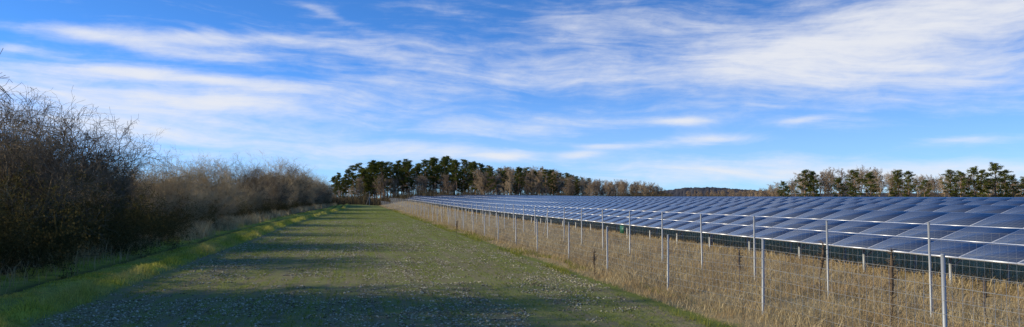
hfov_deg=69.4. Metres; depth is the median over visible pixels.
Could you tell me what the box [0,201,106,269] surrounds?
bramble bush
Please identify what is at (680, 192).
forest hill
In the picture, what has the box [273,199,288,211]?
bramble bush
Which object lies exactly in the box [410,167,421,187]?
pine tree
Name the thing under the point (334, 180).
pine tree
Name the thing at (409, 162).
pine tree
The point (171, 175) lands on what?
bare shrub
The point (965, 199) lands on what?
solar panel row
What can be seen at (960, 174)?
pine tree
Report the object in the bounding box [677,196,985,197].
solar panel row
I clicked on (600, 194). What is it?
bare tree
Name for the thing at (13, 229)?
bramble bush
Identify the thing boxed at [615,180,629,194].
bare tree
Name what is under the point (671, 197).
solar panel row
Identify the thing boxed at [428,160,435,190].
pine tree
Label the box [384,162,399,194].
pine tree
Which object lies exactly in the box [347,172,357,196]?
pine tree
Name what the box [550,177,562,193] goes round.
bare tree
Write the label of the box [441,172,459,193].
bare tree
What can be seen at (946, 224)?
solar panel row
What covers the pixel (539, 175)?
bare tree
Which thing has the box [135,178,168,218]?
bare shrub
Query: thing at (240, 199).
bare shrub
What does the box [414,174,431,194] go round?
bare tree
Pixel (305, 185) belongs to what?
bare shrub
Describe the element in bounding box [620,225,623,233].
green sign
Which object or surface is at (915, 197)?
solar panel row
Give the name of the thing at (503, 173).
pine tree
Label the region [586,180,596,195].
bare tree
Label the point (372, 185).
pine tree
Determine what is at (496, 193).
bare tree
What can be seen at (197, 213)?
bramble bush
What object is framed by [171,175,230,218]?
bare shrub
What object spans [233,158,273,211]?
bare shrub
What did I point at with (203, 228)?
hedge foot grass
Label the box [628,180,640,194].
bare tree
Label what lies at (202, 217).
bramble bush
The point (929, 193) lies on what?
bare tree
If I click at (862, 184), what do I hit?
bare tree
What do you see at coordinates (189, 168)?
bare shrub
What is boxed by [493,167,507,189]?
bare tree
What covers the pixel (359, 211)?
winter wheat crop
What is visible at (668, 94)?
sky
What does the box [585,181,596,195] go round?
bare tree
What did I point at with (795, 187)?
bare tree
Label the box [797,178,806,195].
bare tree
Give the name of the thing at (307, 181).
bare shrub
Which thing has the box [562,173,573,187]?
pine tree
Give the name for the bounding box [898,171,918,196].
pine tree
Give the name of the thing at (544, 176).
pine tree
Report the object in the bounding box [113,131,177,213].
bare shrub
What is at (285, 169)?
bare shrub
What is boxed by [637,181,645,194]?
bare tree
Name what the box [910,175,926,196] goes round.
bare tree
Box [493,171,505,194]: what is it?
bare tree
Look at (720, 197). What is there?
solar panel row
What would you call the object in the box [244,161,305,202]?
bare shrub
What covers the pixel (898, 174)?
pine tree
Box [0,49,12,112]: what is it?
bare tree
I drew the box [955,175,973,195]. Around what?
bare tree
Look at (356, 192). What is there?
bare tree
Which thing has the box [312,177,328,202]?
bare shrub
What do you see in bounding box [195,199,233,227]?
bramble bush
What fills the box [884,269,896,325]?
dead plant stalk
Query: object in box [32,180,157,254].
bramble bush
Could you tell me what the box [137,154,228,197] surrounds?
bare shrub
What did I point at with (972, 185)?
bare tree
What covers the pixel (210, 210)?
bramble bush
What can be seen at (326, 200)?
bare shrub
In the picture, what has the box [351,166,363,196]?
pine tree
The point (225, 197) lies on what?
bare shrub
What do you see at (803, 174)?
pine tree
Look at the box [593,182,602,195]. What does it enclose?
bare tree
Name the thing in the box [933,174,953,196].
bare tree
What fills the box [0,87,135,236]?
bare tree
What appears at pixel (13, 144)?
bare shrub
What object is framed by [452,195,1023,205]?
solar panel row
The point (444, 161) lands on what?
pine tree
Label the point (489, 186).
bare tree
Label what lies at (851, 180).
bare tree
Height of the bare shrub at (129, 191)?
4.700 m
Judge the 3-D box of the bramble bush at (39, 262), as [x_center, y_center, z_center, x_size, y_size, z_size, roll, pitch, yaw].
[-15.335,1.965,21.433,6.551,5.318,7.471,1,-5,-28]
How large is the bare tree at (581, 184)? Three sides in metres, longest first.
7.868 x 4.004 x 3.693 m
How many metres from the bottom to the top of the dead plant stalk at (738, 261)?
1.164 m
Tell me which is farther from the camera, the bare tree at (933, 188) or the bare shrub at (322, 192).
the bare tree at (933, 188)
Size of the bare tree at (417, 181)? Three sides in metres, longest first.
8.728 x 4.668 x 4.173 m
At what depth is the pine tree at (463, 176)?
241.97 m
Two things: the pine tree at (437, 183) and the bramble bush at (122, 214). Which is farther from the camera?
the pine tree at (437, 183)
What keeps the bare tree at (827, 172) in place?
on the ground at (321, 285)
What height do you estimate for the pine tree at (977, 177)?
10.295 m
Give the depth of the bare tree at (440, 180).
239.30 m
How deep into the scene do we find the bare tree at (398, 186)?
244.53 m
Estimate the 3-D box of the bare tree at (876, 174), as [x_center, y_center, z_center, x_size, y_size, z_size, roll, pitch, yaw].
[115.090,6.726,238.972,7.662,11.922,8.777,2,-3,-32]
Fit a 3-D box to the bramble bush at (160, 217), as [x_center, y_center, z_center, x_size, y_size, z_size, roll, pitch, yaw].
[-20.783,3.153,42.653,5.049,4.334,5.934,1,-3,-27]
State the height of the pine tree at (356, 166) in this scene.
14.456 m
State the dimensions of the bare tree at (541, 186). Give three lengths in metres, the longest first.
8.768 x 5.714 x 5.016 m
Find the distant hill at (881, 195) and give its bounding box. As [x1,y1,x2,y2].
[791,193,1021,196]
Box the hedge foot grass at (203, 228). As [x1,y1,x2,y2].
[0,201,336,291]
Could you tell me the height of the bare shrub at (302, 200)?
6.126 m
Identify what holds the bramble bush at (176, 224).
on the ground at (321, 285)
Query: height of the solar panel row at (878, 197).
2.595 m
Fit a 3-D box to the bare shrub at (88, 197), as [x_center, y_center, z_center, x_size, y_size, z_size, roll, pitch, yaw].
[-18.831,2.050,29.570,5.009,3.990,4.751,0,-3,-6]
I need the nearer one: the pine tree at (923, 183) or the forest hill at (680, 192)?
the pine tree at (923, 183)
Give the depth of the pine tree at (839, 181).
205.19 m
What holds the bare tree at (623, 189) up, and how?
on the ground at (321, 285)
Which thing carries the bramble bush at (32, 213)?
on the ground at (321, 285)
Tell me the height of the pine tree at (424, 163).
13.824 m
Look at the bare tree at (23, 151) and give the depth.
25.61 m
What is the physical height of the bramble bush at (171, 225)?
4.167 m
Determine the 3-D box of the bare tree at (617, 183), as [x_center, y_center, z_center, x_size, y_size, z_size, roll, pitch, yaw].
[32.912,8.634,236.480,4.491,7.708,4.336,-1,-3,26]
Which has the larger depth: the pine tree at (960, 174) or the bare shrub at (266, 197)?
the pine tree at (960, 174)
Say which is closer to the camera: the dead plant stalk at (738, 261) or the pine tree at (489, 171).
the dead plant stalk at (738, 261)
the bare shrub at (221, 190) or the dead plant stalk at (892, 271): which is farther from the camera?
the bare shrub at (221, 190)
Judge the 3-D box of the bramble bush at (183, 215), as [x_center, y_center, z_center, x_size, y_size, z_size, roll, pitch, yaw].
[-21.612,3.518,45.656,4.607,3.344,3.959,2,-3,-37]
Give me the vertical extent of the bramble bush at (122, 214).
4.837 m
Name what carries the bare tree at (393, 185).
on the ground at (321, 285)
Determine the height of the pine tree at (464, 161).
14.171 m
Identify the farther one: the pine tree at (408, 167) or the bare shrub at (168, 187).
the pine tree at (408, 167)
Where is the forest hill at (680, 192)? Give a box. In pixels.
[638,187,791,196]
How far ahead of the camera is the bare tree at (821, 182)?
216.36 m
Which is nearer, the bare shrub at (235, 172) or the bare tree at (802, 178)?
the bare shrub at (235, 172)
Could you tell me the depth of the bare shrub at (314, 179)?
179.01 m
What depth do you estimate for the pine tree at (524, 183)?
237.27 m
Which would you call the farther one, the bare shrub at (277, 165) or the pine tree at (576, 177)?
the pine tree at (576, 177)
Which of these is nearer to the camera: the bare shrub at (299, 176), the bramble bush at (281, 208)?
the bramble bush at (281, 208)
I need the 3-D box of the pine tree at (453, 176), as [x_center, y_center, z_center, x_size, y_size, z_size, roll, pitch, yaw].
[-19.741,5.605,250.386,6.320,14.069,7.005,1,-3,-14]
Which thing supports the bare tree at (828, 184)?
on the ground at (321, 285)
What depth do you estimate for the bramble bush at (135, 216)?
30.90 m
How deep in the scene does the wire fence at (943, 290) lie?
13.80 m
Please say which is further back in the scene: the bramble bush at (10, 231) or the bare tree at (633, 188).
the bare tree at (633, 188)
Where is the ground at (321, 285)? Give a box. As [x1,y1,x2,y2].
[0,198,1023,326]
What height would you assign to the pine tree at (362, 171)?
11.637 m
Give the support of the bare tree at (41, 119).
on the ground at (321, 285)
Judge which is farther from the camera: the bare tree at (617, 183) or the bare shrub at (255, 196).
the bare tree at (617, 183)
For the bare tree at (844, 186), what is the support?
on the ground at (321, 285)
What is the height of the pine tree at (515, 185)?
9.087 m
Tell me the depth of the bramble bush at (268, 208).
85.77 m
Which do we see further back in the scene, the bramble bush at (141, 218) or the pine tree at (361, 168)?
the pine tree at (361, 168)
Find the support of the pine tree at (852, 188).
on the ground at (321, 285)
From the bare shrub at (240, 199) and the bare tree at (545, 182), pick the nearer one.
the bare shrub at (240, 199)
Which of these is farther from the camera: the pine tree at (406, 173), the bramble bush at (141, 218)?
the pine tree at (406, 173)
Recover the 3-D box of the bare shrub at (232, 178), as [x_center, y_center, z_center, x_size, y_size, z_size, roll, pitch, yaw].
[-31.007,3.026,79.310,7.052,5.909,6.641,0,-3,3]
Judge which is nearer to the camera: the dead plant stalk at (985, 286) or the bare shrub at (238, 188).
the dead plant stalk at (985, 286)
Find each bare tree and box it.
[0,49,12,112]
[0,75,20,146]
[0,83,140,195]
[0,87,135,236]
[0,87,148,259]
[0,99,170,220]
[10,88,165,217]
[352,177,364,194]
[372,175,390,196]
[387,177,398,196]
[394,176,403,196]
[410,174,420,190]
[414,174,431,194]
[437,173,451,193]
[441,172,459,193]
[460,175,473,192]
[472,169,490,194]
[475,169,490,194]
[484,172,498,194]
[485,175,500,194]
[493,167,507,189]
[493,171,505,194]
[499,168,515,194]
[509,168,526,193]
[520,167,539,193]
[520,171,540,194]
[534,168,551,194]
[534,176,549,194]
[536,170,543,194]
[546,170,560,195]
[548,172,559,194]
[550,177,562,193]
[556,175,572,195]
[560,177,574,195]
[577,179,587,195]
[582,176,592,193]
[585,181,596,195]
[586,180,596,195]
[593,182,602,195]
[597,180,605,195]
[602,180,615,195]
[609,179,621,195]
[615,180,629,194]
[620,182,627,194]
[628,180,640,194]
[629,182,636,193]
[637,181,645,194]
[641,183,650,195]
[767,184,776,195]
[778,181,796,195]
[788,176,799,196]
[793,172,814,189]
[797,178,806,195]
[814,171,829,195]
[818,171,844,196]
[820,167,837,196]
[832,166,850,195]
[837,176,849,196]
[843,169,860,196]
[854,164,870,196]
[855,167,877,194]
[860,168,881,196]
[870,172,897,196]
[875,169,883,193]
[885,169,897,195]
[889,176,903,195]
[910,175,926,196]
[920,179,936,196]
[923,174,938,196]
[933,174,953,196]
[933,176,949,195]
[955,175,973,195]
[967,173,977,192]
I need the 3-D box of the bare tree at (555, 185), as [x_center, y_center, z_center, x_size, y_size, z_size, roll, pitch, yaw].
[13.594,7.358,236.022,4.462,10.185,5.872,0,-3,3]
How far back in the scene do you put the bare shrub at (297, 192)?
129.95 m
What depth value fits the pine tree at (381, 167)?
236.12 m
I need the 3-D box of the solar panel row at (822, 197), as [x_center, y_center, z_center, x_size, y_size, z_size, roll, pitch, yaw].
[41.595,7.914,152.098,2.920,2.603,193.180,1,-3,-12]
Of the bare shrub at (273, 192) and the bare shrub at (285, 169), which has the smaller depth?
the bare shrub at (273, 192)
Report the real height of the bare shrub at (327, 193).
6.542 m
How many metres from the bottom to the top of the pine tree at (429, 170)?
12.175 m
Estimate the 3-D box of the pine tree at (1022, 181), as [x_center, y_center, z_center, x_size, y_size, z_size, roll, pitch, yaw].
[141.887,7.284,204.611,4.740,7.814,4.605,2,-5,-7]
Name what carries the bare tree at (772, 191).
on the ground at (321, 285)
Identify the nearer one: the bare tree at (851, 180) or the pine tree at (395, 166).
the pine tree at (395, 166)
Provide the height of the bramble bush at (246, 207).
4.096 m
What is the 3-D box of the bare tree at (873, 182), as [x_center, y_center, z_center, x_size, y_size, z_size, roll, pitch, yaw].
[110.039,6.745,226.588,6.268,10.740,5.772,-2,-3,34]
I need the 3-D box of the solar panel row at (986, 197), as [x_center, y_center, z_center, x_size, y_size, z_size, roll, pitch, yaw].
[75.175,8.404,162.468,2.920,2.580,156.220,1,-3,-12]
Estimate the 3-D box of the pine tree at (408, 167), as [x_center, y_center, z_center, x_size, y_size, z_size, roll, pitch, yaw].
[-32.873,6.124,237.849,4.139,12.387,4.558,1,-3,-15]
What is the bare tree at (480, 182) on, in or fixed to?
on the ground at (321, 285)
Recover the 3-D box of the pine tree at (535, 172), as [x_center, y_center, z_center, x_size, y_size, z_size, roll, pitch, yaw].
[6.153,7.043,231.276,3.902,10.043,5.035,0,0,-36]
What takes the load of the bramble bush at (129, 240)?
on the ground at (321, 285)
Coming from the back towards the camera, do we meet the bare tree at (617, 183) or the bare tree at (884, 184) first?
the bare tree at (617, 183)
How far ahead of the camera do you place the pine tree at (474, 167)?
235.31 m
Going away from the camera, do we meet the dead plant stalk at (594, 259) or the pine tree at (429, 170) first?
the dead plant stalk at (594, 259)
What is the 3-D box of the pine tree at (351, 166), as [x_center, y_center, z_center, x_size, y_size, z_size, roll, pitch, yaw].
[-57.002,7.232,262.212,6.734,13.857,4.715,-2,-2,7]
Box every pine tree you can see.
[332,176,339,197]
[334,175,342,200]
[335,172,344,199]
[339,180,350,197]
[341,175,350,197]
[342,165,355,195]
[344,169,352,196]
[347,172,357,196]
[351,163,364,195]
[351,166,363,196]
[359,169,370,194]
[359,171,372,196]
[364,160,385,197]
[364,162,383,199]
[366,169,373,199]
[373,161,390,197]
[375,161,394,198]
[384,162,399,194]
[389,160,404,195]
[398,159,411,192]
[398,161,412,194]
[399,165,414,193]
[404,163,414,194]
[408,160,415,192]
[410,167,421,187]
[418,159,432,193]
[420,165,432,191]
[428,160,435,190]
[429,164,441,190]
[430,169,441,193]
[434,157,451,192]
[448,159,463,193]
[449,160,459,192]
[449,165,463,193]
[457,159,474,183]
[459,168,470,191]
[465,161,471,189]
[466,161,479,193]
[484,168,499,194]
[499,170,510,194]
[511,174,519,194]
[513,166,524,194]
[516,169,526,194]
[522,167,530,190]
[527,170,538,193]
[540,169,552,188]
[547,170,560,193]
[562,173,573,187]
[573,176,580,194]
[574,178,580,191]
[776,181,788,196]
[794,169,816,196]
[805,171,820,196]
[831,178,847,196]
[844,169,865,196]
[860,172,879,196]
[885,169,905,196]
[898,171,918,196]
[917,179,932,196]
[938,169,961,196]
[949,170,973,196]
[964,166,988,196]
[969,169,988,196]
[980,162,1008,196]
[996,169,1014,196]
[1004,174,1023,196]
[1018,177,1023,196]
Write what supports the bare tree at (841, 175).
on the ground at (321, 285)
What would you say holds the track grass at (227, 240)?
on the ground at (321, 285)
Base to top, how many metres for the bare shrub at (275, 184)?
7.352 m
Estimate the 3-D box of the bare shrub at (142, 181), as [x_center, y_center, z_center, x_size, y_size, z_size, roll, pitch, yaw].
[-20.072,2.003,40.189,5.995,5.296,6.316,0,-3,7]
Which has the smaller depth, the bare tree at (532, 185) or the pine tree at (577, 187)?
the bare tree at (532, 185)
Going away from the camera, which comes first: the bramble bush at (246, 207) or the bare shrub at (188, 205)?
the bare shrub at (188, 205)
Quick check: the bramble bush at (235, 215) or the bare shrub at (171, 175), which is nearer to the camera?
the bare shrub at (171, 175)
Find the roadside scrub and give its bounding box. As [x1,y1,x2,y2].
[688,193,1003,196]
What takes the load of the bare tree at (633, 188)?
on the ground at (321, 285)
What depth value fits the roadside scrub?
238.05 m
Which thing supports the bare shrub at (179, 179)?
on the ground at (321, 285)
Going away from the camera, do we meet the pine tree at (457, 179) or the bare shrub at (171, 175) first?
the bare shrub at (171, 175)
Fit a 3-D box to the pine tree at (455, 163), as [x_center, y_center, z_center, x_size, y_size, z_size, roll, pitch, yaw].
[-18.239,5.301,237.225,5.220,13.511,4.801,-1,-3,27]
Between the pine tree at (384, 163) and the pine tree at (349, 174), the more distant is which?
the pine tree at (349, 174)
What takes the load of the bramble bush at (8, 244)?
on the ground at (321, 285)
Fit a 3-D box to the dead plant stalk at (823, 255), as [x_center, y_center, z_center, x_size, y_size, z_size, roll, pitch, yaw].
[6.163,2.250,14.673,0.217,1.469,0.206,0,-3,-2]
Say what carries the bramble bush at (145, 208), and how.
on the ground at (321, 285)
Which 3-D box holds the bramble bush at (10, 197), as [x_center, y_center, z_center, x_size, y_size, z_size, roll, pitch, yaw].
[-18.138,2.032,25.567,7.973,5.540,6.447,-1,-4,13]
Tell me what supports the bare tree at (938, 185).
on the ground at (321, 285)
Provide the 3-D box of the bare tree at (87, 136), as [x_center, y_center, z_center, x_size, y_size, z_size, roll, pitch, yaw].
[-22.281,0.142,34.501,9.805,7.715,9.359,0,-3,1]
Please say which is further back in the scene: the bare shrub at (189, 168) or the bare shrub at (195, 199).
the bare shrub at (189, 168)
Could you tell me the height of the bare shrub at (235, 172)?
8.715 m
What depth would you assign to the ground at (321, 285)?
19.06 m
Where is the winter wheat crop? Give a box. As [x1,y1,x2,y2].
[52,209,699,326]
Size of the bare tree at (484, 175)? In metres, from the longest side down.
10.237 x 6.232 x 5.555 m
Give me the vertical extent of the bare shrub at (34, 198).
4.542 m
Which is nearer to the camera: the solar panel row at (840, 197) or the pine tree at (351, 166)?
the solar panel row at (840, 197)
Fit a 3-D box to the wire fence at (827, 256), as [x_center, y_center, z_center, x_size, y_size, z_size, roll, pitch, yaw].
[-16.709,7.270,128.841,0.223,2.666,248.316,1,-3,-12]
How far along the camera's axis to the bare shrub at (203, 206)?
55.39 m
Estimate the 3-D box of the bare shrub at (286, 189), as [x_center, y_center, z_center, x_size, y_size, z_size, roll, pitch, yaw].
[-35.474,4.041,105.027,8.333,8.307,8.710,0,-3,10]
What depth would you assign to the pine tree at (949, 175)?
199.14 m
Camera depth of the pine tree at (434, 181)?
244.44 m
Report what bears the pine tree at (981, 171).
on the ground at (321, 285)
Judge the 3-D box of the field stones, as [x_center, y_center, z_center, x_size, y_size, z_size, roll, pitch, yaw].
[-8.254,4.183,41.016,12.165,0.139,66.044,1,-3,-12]
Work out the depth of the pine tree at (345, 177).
246.20 m
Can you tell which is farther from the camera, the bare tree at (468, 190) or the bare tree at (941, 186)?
the bare tree at (468, 190)
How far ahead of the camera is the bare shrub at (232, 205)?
67.10 m
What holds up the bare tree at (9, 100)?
on the ground at (321, 285)
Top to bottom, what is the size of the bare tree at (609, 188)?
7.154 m
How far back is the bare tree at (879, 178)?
250.75 m
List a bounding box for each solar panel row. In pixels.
[406,196,1023,283]
[433,195,1023,213]
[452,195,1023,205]
[495,195,1023,200]
[540,195,719,197]
[617,196,754,197]
[630,196,877,197]
[645,196,914,197]
[662,196,950,197]
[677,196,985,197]
[699,196,1019,197]
[806,197,839,197]
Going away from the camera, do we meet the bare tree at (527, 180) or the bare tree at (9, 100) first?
the bare tree at (9, 100)
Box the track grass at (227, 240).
[0,206,344,326]
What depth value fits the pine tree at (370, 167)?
238.10 m
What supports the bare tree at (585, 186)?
on the ground at (321, 285)
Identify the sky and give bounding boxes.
[0,0,1023,197]
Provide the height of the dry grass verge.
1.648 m
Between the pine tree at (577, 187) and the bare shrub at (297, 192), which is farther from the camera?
the pine tree at (577, 187)
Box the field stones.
[32,220,644,326]
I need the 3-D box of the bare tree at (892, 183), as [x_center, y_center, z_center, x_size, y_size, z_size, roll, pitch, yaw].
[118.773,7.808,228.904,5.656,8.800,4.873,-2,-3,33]
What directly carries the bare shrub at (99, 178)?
on the ground at (321, 285)
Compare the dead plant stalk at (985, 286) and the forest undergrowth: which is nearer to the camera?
the dead plant stalk at (985, 286)
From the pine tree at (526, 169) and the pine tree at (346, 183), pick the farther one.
the pine tree at (526, 169)
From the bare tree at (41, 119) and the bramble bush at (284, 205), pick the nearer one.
the bare tree at (41, 119)
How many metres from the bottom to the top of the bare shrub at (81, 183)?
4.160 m
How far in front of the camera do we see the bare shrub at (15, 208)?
24.46 m
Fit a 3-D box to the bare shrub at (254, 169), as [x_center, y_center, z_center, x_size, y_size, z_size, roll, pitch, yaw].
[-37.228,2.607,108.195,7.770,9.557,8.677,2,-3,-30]
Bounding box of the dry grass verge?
[379,201,1023,326]
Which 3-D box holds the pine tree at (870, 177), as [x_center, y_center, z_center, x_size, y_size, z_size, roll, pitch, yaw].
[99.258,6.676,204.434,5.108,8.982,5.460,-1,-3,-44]
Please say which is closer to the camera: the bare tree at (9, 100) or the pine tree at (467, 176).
the bare tree at (9, 100)
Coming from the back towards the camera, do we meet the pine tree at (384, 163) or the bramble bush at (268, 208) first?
the pine tree at (384, 163)
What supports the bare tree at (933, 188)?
on the ground at (321, 285)
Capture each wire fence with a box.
[381,201,1023,326]
[389,198,1023,325]
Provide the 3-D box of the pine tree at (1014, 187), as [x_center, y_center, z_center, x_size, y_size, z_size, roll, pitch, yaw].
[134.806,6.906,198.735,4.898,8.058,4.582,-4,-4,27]
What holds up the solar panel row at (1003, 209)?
on the ground at (321, 285)
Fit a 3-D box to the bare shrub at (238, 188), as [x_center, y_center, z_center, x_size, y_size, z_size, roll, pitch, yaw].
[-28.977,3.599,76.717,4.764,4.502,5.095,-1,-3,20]
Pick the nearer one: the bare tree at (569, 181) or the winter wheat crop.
the winter wheat crop
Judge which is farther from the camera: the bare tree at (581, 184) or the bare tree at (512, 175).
the bare tree at (512, 175)
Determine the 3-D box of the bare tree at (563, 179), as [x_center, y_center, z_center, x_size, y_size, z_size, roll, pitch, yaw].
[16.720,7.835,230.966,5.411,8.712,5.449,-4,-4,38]
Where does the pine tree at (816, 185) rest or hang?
on the ground at (321, 285)
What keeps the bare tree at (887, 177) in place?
on the ground at (321, 285)
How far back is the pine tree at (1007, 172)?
202.14 m
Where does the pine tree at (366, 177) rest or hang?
on the ground at (321, 285)
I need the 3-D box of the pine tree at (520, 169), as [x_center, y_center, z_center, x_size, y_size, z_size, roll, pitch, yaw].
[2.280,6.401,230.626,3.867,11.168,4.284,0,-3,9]
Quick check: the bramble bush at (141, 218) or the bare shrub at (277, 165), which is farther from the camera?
the bare shrub at (277, 165)
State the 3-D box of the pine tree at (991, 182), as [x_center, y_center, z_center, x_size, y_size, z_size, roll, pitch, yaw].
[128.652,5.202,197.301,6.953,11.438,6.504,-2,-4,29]
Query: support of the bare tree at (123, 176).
on the ground at (321, 285)
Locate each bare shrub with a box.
[0,108,47,226]
[0,166,57,259]
[0,166,86,260]
[31,139,153,214]
[35,175,124,234]
[36,177,111,241]
[44,155,111,214]
[67,161,158,225]
[109,159,190,225]
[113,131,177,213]
[127,146,237,232]
[129,146,201,225]
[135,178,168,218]
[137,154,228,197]
[143,181,178,219]
[150,166,211,204]
[167,180,216,218]
[168,144,221,207]
[170,194,200,220]
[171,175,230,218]
[180,187,216,221]
[186,156,256,218]
[192,165,237,217]
[195,151,264,194]
[214,166,259,195]
[217,179,261,204]
[217,185,255,216]
[218,190,242,215]
[232,165,271,214]
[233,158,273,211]
[236,153,281,204]
[236,168,295,199]
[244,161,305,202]
[248,163,296,208]
[257,149,299,180]
[260,181,277,207]
[262,156,312,201]
[262,175,292,208]
[281,182,305,203]
[282,173,316,196]
[283,163,318,199]
[290,167,330,206]
[292,183,310,205]
[297,170,332,189]
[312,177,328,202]
[314,181,330,203]
[315,185,333,202]
[319,182,332,203]
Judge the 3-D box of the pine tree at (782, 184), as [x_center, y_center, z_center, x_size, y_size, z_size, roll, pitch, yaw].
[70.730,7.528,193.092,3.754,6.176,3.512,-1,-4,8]
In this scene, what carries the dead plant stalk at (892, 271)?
on the ground at (321, 285)
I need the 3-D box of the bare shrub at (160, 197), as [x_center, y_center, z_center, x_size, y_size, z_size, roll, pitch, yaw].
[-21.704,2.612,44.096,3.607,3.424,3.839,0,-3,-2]
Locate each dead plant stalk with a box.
[590,250,596,282]
[736,249,742,294]
[815,240,827,306]
[884,249,898,324]
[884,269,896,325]
[977,276,991,324]
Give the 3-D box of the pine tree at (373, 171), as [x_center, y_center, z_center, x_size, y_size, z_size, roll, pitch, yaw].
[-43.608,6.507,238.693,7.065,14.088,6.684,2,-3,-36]
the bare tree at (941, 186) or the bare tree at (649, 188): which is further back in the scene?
the bare tree at (649, 188)
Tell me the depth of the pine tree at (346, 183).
242.53 m
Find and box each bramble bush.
[0,140,99,251]
[0,143,107,279]
[0,166,38,264]
[0,169,73,259]
[0,194,51,272]
[0,201,21,260]
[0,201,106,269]
[4,157,119,259]
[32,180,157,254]
[43,155,182,257]
[67,165,199,255]
[68,176,174,250]
[78,173,158,248]
[104,185,196,251]
[119,192,157,235]
[131,186,198,240]
[131,192,180,237]
[144,197,196,226]
[181,204,209,223]
[183,186,229,229]
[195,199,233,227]
[198,197,228,222]
[217,204,245,219]
[228,192,266,218]
[255,193,276,213]
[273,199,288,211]
[274,198,292,213]
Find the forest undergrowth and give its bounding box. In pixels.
[331,189,675,205]
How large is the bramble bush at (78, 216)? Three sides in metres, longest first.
7.148 x 6.267 x 5.088 m
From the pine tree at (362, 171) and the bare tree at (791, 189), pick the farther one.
the pine tree at (362, 171)
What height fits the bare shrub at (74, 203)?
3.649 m
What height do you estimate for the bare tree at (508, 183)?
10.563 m
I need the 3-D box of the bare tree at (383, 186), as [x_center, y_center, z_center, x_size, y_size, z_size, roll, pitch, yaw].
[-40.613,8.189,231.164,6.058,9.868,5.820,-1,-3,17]
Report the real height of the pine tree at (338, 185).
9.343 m
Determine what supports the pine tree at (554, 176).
on the ground at (321, 285)
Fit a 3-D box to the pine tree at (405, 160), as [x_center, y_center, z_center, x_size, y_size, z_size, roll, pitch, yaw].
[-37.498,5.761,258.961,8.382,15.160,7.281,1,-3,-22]
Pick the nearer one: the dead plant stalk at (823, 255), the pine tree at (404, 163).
the dead plant stalk at (823, 255)
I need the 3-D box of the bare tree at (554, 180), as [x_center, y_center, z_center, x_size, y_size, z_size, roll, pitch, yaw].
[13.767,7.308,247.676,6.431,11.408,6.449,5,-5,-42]
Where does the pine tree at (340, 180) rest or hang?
on the ground at (321, 285)

